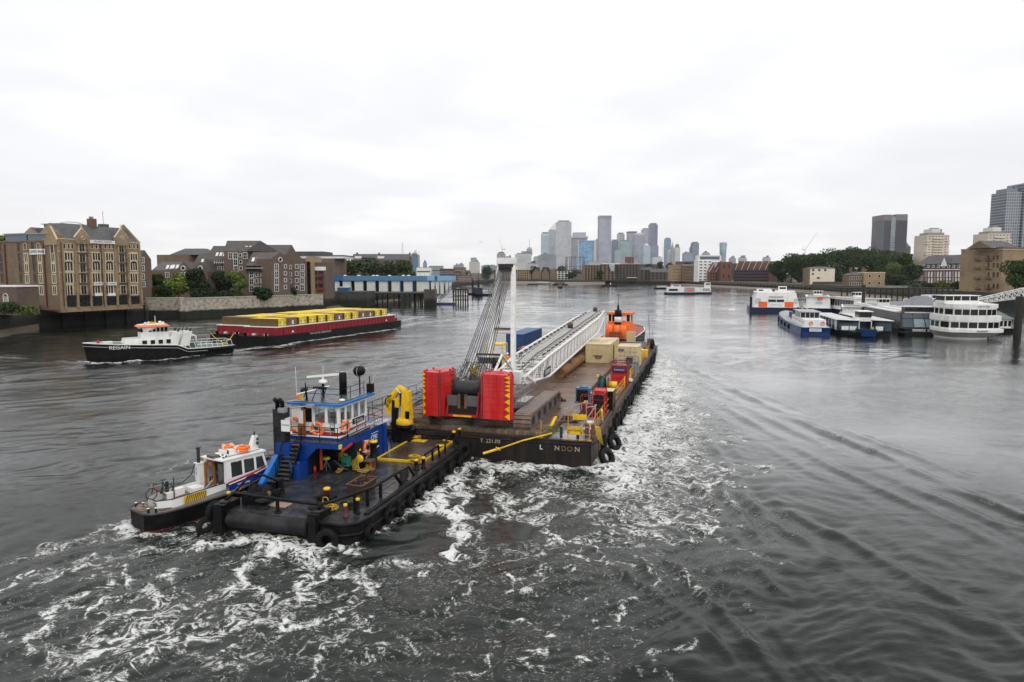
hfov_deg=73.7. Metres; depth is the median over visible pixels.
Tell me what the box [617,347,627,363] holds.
door
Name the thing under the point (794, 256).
tree
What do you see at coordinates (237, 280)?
tree
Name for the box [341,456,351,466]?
green box
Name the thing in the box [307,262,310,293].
loading door
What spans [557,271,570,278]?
white flats
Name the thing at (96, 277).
window
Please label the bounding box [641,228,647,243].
slab tower
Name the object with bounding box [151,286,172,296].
shrub
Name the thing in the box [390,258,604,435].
crawler crane
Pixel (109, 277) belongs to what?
window
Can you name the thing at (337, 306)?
foreshore
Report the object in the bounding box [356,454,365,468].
yellow drum head
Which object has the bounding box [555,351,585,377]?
steel pile
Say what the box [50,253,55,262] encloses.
window
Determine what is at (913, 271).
tree
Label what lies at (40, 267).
window
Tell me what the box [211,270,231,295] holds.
tree
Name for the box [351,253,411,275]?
dark roofed hall
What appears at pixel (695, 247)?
dark twin tower
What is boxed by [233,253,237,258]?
window
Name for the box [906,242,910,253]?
brown side block
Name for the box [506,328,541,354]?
shipping container
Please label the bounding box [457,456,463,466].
fender tyre
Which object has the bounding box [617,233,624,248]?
apartment tower
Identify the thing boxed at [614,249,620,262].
office tower
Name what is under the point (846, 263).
tree
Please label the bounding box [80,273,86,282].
loading door
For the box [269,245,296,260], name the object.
brick flats
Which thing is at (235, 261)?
window
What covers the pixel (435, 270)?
riverside row
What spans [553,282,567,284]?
moored barge
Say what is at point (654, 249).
dark blue lower tower
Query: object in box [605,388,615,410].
site box
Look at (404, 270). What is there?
tree
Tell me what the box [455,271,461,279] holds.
riverside row
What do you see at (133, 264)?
window
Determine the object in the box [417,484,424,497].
fender tyre
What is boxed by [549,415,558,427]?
yellow hose pipe
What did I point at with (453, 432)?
deck bollard
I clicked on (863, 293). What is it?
mooring pile
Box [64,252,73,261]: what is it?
window
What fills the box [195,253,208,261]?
brick flats
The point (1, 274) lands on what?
window
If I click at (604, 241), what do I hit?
residential tower
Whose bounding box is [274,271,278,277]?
window
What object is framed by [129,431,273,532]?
workboat launch
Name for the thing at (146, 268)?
brick flats
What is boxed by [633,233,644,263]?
curved office tower
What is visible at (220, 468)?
aft window
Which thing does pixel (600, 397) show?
red drum rack
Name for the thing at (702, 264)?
modern flats
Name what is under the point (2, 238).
tree
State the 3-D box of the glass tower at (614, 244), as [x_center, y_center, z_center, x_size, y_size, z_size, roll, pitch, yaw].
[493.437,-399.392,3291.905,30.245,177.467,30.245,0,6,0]
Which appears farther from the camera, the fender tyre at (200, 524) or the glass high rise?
the glass high rise
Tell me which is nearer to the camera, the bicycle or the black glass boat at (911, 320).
the bicycle
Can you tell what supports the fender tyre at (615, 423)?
attached to the crane barge at (575, 444)
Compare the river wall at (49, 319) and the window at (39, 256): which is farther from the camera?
the river wall at (49, 319)
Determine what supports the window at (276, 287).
in the brick flats at (275, 274)
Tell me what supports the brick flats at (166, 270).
on the ground
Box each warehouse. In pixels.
[492,270,510,278]
[582,265,601,279]
[600,263,619,279]
[639,267,651,279]
[648,269,667,279]
[668,265,680,280]
[681,264,693,280]
[969,247,1023,291]
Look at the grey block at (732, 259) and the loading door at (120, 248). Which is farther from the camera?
the grey block at (732, 259)
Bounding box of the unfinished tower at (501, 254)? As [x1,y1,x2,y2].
[497,251,505,264]
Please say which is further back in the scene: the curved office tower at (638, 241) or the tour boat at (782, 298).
the curved office tower at (638, 241)
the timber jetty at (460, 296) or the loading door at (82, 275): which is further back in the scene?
the timber jetty at (460, 296)
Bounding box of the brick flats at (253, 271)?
[245,252,262,295]
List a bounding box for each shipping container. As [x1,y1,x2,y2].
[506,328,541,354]
[585,337,618,362]
[610,360,628,385]
[617,343,641,366]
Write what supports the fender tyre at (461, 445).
attached to the deck tug at (291, 485)
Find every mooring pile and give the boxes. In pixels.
[861,285,865,302]
[1013,296,1023,338]
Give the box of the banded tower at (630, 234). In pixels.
[626,231,636,261]
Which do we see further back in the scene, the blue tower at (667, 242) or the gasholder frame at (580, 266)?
the blue tower at (667, 242)
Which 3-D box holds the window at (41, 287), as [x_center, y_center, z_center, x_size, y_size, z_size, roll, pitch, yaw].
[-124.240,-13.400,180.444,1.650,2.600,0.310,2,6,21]
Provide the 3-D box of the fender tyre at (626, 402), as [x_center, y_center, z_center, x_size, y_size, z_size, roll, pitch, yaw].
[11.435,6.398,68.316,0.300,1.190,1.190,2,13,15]
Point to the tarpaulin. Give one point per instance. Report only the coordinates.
(574, 410)
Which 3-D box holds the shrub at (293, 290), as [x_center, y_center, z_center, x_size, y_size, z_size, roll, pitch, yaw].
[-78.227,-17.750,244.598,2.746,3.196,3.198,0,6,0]
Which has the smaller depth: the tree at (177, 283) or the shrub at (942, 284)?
the tree at (177, 283)
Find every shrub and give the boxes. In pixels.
[0,301,19,314]
[16,305,39,315]
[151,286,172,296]
[188,287,218,297]
[219,290,245,296]
[252,286,273,300]
[290,287,296,294]
[903,281,928,287]
[920,283,939,287]
[929,280,953,287]
[950,281,958,288]
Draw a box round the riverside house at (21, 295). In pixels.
[0,285,39,314]
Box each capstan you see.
[255,498,271,510]
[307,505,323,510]
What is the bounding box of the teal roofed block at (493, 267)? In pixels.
[481,265,496,277]
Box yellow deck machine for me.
[456,362,484,377]
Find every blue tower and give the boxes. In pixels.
[648,223,657,245]
[663,238,670,268]
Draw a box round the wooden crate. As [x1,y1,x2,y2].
[356,458,375,470]
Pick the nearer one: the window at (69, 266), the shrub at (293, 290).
the window at (69, 266)
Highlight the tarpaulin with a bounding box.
[562,402,583,421]
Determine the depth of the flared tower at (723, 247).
2881.58 m
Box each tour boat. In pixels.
[747,286,800,312]
[779,302,830,335]
[803,291,830,312]
[819,310,892,336]
[830,292,876,312]
[839,304,861,313]
[855,298,896,309]
[903,295,935,300]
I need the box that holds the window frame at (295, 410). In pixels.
[292,398,366,424]
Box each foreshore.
[0,324,38,336]
[326,299,397,308]
[493,281,604,284]
[670,283,910,299]
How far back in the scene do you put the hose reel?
68.81 m
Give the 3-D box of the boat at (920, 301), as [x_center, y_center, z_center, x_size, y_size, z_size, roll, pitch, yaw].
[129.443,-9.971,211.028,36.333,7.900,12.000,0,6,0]
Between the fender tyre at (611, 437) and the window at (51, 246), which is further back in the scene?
the window at (51, 246)
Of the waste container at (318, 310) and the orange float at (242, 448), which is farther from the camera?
the waste container at (318, 310)
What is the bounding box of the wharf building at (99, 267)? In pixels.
[25,211,142,312]
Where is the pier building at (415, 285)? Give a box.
[334,273,455,303]
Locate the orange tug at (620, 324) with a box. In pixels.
[600,292,645,341]
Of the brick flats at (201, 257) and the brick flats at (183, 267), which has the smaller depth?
the brick flats at (183, 267)
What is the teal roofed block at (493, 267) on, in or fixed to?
on the ground
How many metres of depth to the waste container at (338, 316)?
157.06 m
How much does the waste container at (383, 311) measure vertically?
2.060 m
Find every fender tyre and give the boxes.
[195,517,213,534]
[205,500,218,520]
[315,528,339,546]
[365,523,374,540]
[384,508,392,523]
[396,502,404,516]
[407,493,414,507]
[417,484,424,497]
[427,479,434,491]
[437,471,444,483]
[448,461,454,473]
[457,442,469,457]
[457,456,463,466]
[462,447,471,462]
[598,447,614,462]
[602,434,606,447]
[607,433,621,449]
[609,426,613,433]
[613,417,617,430]
[616,413,619,425]
[619,410,622,422]
[622,405,625,416]
[624,399,627,410]
[627,395,630,406]
[650,340,654,348]
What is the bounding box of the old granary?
[615,257,640,279]
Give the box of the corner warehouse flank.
[959,241,1015,291]
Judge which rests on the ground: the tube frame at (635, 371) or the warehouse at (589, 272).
the warehouse at (589, 272)
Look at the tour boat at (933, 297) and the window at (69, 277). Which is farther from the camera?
the tour boat at (933, 297)
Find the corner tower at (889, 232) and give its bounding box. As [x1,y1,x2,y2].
[871,214,907,273]
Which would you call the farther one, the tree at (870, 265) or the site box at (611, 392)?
the tree at (870, 265)
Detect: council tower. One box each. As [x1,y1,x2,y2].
[913,228,949,280]
[973,226,1011,243]
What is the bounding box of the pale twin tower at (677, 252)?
[674,244,679,261]
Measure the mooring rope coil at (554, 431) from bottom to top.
0.421 m
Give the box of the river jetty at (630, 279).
[622,277,636,282]
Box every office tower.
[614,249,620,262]
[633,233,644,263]
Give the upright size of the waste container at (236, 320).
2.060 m
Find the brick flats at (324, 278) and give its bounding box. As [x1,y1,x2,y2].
[315,262,333,298]
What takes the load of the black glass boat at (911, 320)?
on the river water
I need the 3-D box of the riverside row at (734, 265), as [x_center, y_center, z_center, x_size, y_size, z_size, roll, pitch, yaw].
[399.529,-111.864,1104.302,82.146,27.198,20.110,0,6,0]
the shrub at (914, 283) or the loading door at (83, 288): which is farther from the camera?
the shrub at (914, 283)
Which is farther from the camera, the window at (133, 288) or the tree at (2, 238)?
the tree at (2, 238)
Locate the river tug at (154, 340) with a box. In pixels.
[83,321,236,361]
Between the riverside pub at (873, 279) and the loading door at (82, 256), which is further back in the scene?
the riverside pub at (873, 279)
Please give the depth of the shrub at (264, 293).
237.32 m
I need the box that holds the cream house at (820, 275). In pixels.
[802,267,841,284]
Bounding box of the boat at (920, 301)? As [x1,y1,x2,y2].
[890,296,935,305]
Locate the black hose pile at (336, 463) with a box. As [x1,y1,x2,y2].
[329,460,350,470]
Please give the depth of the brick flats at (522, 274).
1214.26 m
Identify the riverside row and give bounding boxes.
[416,267,431,275]
[429,266,443,275]
[440,269,454,275]
[454,267,465,274]
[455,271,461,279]
[458,275,471,282]
[470,273,483,278]
[529,270,581,273]
[572,273,581,278]
[588,261,604,264]
[639,264,659,268]
[675,261,693,264]
[732,263,737,278]
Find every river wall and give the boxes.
[0,314,39,329]
[39,302,148,326]
[145,294,322,318]
[323,293,337,308]
[375,281,457,299]
[458,279,650,285]
[651,280,809,289]
[810,284,1023,307]
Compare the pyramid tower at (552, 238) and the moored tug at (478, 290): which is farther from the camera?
the pyramid tower at (552, 238)
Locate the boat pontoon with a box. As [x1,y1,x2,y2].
[437,282,455,304]
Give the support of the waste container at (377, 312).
on the waste lighter at (262, 336)
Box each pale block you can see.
[738,255,746,260]
[762,255,770,260]
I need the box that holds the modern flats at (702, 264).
[694,255,721,281]
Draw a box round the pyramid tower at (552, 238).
[548,222,555,254]
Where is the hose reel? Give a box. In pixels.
[603,376,618,394]
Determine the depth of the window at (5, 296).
158.21 m
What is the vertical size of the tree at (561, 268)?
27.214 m
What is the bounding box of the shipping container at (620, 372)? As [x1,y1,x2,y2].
[610,360,628,385]
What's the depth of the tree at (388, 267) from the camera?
379.23 m
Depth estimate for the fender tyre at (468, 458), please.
50.85 m
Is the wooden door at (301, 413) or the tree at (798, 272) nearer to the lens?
the wooden door at (301, 413)
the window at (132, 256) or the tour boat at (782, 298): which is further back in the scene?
the tour boat at (782, 298)
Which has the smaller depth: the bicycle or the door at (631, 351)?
the bicycle
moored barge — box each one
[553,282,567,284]
[654,286,666,288]
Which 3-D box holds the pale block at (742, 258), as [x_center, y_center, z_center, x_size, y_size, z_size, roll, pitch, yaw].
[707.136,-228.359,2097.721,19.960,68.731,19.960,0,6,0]
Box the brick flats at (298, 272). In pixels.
[289,255,307,294]
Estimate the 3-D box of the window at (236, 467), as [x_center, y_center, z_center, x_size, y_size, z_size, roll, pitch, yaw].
[-16.787,7.791,41.631,0.060,0.826,0.680,4,7,37]
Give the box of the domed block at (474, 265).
[469,258,479,272]
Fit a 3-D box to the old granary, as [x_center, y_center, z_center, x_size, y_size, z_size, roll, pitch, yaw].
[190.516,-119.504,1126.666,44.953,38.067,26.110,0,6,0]
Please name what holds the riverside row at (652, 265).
on the ground
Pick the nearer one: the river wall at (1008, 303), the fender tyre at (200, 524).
the fender tyre at (200, 524)
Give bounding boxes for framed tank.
[625,356,638,372]
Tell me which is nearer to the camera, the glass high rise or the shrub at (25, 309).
the shrub at (25, 309)
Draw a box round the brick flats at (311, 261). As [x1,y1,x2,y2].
[305,256,321,293]
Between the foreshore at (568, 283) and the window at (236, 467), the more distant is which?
the foreshore at (568, 283)
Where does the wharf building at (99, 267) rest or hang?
on the ground
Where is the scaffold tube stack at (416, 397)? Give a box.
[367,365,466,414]
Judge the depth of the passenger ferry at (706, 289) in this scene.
491.80 m
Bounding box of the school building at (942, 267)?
[919,255,960,287]
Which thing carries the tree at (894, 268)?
on the ground
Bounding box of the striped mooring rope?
[352,452,371,472]
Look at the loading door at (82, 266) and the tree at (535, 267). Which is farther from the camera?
the tree at (535, 267)
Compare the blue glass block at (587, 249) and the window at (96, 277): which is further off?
the blue glass block at (587, 249)
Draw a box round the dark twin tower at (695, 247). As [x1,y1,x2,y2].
[691,242,698,260]
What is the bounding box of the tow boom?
[483,433,551,454]
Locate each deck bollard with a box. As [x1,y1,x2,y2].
[317,487,336,500]
[343,503,347,517]
[355,497,359,514]
[369,440,378,465]
[413,459,418,470]
[421,456,425,468]
[452,431,455,447]
[458,428,460,443]
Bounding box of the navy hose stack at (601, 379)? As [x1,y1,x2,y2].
[597,374,605,387]
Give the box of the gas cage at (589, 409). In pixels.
[580,394,593,416]
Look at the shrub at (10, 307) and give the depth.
149.01 m
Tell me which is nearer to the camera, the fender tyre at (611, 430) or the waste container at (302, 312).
the fender tyre at (611, 430)
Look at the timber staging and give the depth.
329.10 m
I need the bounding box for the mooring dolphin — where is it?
[424,289,436,304]
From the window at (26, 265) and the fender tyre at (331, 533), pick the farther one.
the window at (26, 265)
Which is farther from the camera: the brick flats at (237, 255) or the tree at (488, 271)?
the tree at (488, 271)
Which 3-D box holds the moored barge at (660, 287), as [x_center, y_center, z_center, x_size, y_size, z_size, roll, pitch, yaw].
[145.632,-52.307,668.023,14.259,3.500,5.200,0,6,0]
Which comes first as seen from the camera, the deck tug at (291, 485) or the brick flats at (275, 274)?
the deck tug at (291, 485)
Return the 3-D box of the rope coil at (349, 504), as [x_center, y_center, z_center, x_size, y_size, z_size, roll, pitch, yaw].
[-9.120,8.982,37.504,0.672,0.353,0.578,2,6,15]
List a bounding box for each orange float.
[221,443,234,448]
[236,445,249,452]
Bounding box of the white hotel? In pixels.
[652,255,661,263]
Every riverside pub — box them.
[842,268,864,285]
[857,272,885,286]
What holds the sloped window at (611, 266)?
in the warehouse at (608, 269)
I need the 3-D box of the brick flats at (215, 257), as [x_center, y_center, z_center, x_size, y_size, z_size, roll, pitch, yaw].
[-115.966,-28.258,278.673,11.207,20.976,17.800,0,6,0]
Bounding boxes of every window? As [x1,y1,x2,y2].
[0,273,3,282]
[3,293,8,301]
[18,262,21,271]
[19,273,22,282]
[23,253,28,262]
[24,263,28,272]
[25,274,29,283]
[32,262,35,271]
[33,273,36,282]
[37,254,41,262]
[38,263,42,272]
[38,274,43,283]
[39,285,43,294]
[50,245,53,253]
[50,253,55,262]
[51,263,55,272]
[51,274,56,283]
[52,285,56,294]
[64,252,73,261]
[64,260,73,271]
[65,273,73,283]
[66,284,73,294]
[91,253,100,260]
[91,260,100,270]
[91,273,100,283]
[92,284,100,294]
[105,252,113,260]
[105,260,113,270]
[105,273,113,282]
[106,285,113,295]
[129,252,137,260]
[129,260,137,270]
[129,273,137,282]
[130,285,137,294]
[215,462,223,483]
[228,253,232,258]
[231,461,241,476]
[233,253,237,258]
[233,259,237,265]
[244,458,253,471]
[249,272,253,277]
[249,279,253,284]
[256,456,264,467]
[274,264,278,269]
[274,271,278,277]
[274,278,278,284]
[274,285,278,291]
[609,264,614,270]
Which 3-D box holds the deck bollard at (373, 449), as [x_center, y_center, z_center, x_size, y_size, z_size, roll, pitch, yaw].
[-9.329,7.530,46.023,0.691,1.680,0.691,2,6,15]
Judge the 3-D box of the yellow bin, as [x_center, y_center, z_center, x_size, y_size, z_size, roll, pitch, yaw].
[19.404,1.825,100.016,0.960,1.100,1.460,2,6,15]
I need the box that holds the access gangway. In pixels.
[979,287,1023,302]
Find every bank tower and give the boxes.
[541,232,548,253]
[571,232,587,269]
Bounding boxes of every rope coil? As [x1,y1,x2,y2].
[136,505,150,510]
[324,503,338,510]
[340,501,351,506]
[408,454,421,462]
[541,426,563,433]
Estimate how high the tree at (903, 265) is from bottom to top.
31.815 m
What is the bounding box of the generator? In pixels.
[575,386,591,402]
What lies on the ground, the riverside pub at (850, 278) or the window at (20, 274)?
the riverside pub at (850, 278)
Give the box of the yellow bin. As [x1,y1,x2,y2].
[641,349,647,357]
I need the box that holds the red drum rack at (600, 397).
[592,387,606,416]
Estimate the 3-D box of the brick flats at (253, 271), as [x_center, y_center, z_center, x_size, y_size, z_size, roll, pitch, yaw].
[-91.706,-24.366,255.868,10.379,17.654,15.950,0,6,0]
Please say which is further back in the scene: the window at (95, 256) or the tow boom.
the window at (95, 256)
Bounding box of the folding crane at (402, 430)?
[384,385,416,442]
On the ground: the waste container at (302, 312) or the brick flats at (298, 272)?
the brick flats at (298, 272)
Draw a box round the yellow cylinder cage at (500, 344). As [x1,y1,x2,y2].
[486,342,507,369]
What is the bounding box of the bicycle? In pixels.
[145,479,172,499]
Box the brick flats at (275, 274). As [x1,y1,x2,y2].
[254,252,289,294]
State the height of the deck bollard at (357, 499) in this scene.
0.880 m
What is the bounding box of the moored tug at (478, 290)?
[473,271,491,295]
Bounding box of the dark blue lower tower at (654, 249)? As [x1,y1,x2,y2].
[650,244,658,263]
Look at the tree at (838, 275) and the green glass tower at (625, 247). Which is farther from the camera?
the green glass tower at (625, 247)
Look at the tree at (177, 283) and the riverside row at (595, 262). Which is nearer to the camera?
the tree at (177, 283)
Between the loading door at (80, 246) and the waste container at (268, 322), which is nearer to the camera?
the waste container at (268, 322)
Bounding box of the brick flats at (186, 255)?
[157,249,209,264]
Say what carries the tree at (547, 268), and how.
on the ground
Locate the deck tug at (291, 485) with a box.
[213,365,463,544]
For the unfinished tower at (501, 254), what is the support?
on the ground
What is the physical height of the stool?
0.948 m
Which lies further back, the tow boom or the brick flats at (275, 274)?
the brick flats at (275, 274)
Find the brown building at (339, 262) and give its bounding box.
[296,251,353,275]
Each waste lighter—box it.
[210,324,249,343]
[238,314,400,345]
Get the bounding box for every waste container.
[222,316,256,324]
[239,315,267,316]
[250,317,286,326]
[257,313,288,315]
[268,313,297,314]
[268,316,296,325]
[279,312,306,313]
[280,316,306,324]
[282,315,316,323]
[289,311,315,312]
[292,314,325,321]
[304,310,329,311]
[307,313,334,321]
[316,312,342,320]
[328,312,350,319]
[330,311,358,318]
[339,310,365,317]
[354,309,380,315]
[357,310,373,316]
[363,308,386,315]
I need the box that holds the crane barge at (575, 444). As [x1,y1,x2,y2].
[366,314,657,467]
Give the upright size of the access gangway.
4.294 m
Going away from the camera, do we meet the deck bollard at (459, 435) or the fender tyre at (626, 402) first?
the deck bollard at (459, 435)
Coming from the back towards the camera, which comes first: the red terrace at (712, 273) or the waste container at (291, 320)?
the red terrace at (712, 273)
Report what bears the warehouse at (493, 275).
on the ground
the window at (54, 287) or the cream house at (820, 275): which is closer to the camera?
the window at (54, 287)
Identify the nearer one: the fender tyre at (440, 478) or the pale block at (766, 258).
the fender tyre at (440, 478)
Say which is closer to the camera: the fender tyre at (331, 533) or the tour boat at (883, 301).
the fender tyre at (331, 533)
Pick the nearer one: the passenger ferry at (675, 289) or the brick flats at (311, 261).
the brick flats at (311, 261)
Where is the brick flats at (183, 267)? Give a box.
[175,262,198,296]
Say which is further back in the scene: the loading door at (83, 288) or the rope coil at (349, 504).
the loading door at (83, 288)
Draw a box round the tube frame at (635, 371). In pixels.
[629,364,636,376]
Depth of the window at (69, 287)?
179.67 m
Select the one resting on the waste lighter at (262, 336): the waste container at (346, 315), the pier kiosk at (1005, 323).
the waste container at (346, 315)
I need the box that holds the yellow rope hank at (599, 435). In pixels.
[584,423,602,444]
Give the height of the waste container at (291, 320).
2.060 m
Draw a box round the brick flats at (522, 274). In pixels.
[516,270,528,278]
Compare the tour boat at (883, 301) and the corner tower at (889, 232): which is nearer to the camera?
the tour boat at (883, 301)
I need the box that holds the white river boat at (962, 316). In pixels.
[929,295,1003,338]
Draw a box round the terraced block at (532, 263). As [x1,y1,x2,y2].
[526,261,538,273]
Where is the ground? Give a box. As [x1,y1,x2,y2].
[143,275,1022,301]
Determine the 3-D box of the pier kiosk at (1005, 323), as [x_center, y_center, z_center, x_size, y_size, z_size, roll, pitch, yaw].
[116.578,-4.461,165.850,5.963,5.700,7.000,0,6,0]
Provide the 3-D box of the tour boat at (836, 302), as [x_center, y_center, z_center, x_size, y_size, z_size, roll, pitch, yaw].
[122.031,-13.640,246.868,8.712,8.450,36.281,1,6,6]
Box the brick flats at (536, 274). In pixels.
[529,268,556,278]
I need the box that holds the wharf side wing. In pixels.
[0,226,60,310]
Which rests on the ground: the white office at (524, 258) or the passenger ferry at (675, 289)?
the white office at (524, 258)
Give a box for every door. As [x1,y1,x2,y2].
[78,244,84,252]
[79,253,85,262]
[79,263,85,271]
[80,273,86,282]
[80,285,86,294]
[118,246,124,252]
[118,253,124,261]
[119,263,125,271]
[120,274,125,282]
[120,285,126,293]
[298,405,305,435]
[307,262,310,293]
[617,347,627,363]
[628,347,637,360]
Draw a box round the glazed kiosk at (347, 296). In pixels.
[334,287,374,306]
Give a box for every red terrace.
[707,262,718,280]
[718,262,731,280]
[732,261,777,281]
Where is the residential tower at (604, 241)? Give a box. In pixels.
[597,216,611,262]
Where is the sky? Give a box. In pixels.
[0,0,1023,272]
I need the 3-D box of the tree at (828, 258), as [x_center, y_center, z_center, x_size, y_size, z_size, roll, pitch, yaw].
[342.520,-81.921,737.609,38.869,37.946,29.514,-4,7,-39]
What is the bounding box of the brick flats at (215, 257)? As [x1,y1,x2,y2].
[205,246,224,293]
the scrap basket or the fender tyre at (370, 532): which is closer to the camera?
the fender tyre at (370, 532)
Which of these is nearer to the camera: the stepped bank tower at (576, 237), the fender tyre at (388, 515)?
the fender tyre at (388, 515)
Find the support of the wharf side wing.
on the ground
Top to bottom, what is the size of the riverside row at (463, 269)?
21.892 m
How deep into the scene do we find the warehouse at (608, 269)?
1104.28 m
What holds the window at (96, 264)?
in the wharf building at (99, 267)
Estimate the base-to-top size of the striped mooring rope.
1.242 m
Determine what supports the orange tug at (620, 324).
on the river water
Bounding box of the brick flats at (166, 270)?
[152,262,182,296]
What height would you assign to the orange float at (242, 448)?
0.333 m
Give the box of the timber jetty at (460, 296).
[453,288,468,303]
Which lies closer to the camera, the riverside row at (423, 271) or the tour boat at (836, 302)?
the tour boat at (836, 302)
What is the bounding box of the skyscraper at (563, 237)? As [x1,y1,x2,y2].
[556,220,571,269]
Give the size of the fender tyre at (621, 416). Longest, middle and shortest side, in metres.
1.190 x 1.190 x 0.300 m
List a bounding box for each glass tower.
[611,239,617,262]
[619,240,630,260]
[642,244,649,263]
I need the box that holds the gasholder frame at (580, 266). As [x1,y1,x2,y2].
[565,257,584,271]
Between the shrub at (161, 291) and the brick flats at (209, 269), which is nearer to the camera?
the shrub at (161, 291)
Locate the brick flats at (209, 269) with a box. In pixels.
[196,262,218,293]
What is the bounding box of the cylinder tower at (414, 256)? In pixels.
[411,250,417,275]
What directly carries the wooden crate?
on the deck tug at (291, 485)
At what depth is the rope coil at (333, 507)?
36.92 m
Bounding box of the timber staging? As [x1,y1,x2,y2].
[834,288,954,300]
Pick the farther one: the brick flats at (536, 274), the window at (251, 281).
the brick flats at (536, 274)
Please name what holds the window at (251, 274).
in the brick flats at (253, 271)
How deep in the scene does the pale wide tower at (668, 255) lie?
3029.21 m
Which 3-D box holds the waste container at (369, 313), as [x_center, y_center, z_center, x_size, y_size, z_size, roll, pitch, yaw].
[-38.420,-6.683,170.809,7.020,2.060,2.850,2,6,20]
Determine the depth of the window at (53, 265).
177.99 m
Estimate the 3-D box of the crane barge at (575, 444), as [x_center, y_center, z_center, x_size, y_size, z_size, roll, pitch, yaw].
[6.132,2.273,89.003,21.136,8.005,77.137,2,6,15]
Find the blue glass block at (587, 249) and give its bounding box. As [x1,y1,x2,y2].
[576,240,596,269]
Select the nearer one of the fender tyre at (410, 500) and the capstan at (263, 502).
the capstan at (263, 502)
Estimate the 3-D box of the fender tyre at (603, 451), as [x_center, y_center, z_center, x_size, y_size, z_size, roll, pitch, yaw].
[7.004,8.592,50.486,1.488,1.487,0.375,11,-31,-40]
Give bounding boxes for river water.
[0,282,1023,681]
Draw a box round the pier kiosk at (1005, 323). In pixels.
[996,311,1013,333]
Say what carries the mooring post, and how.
on the river water
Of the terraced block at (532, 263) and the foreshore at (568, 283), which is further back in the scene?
the terraced block at (532, 263)
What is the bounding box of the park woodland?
[767,249,912,281]
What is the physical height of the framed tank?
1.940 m
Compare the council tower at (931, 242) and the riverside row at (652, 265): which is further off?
the riverside row at (652, 265)
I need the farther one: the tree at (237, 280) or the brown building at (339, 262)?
the brown building at (339, 262)
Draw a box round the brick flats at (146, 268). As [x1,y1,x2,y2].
[141,250,152,302]
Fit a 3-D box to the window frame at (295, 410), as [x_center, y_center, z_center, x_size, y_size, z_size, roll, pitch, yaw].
[-12.173,4.534,46.200,3.470,1.190,4.220,2,6,15]
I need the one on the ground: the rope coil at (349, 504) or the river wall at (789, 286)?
the river wall at (789, 286)
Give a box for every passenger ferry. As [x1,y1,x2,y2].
[664,285,695,293]
[695,282,711,293]
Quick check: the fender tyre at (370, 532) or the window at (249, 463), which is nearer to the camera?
the fender tyre at (370, 532)
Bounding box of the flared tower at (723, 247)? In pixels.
[719,242,726,261]
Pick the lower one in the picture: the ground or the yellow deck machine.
the yellow deck machine
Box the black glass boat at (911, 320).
[864,306,933,335]
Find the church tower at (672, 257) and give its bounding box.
[669,241,674,264]
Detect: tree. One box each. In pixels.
[0,235,5,240]
[152,273,164,285]
[163,272,188,296]
[185,267,210,288]
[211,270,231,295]
[224,271,247,291]
[346,260,361,275]
[355,257,381,275]
[376,260,401,275]
[394,259,415,275]
[481,265,494,279]
[530,266,539,273]
[541,267,551,273]
[555,265,566,271]
[565,272,576,278]
[596,270,602,279]
[656,262,663,268]
[769,261,786,282]
[781,253,806,282]
[785,258,808,282]
[814,248,839,270]
[834,253,855,272]
[834,271,847,281]
[845,246,868,271]
[855,246,886,271]
[873,250,901,273]
[885,262,900,279]
[885,274,910,285]
[892,253,917,281]
[902,265,924,283]
[999,260,1023,292]
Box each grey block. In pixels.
[682,252,692,260]
[729,256,735,262]
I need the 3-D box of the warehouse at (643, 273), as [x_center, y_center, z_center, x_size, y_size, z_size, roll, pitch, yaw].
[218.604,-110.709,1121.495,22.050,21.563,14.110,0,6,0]
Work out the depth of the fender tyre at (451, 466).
47.59 m
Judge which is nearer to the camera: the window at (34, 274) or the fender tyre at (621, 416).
the fender tyre at (621, 416)
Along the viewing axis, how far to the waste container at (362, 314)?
166.64 m
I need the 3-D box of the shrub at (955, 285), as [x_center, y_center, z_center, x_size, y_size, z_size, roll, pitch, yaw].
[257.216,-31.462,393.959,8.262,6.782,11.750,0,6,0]
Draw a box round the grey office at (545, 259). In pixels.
[537,252,555,269]
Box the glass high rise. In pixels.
[989,183,1023,246]
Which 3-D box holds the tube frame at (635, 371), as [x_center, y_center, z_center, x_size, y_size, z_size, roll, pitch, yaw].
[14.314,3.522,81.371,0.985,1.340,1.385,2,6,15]
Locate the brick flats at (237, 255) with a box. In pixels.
[224,241,277,295]
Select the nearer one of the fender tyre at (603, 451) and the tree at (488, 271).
the fender tyre at (603, 451)
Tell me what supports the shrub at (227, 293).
on the ground
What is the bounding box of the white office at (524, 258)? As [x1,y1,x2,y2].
[515,239,531,269]
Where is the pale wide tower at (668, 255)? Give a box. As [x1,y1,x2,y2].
[666,248,670,268]
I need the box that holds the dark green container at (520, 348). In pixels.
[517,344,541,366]
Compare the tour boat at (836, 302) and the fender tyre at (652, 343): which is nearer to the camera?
the fender tyre at (652, 343)
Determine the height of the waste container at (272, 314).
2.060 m
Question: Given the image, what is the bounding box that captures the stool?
[323,456,330,470]
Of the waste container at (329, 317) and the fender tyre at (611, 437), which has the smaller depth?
the fender tyre at (611, 437)
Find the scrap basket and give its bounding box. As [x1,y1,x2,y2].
[345,473,377,497]
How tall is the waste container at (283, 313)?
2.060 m
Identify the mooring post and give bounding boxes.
[469,277,474,294]
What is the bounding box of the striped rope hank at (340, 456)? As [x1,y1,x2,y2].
[338,452,347,460]
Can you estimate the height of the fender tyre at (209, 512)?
1.190 m
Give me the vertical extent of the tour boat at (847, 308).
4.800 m

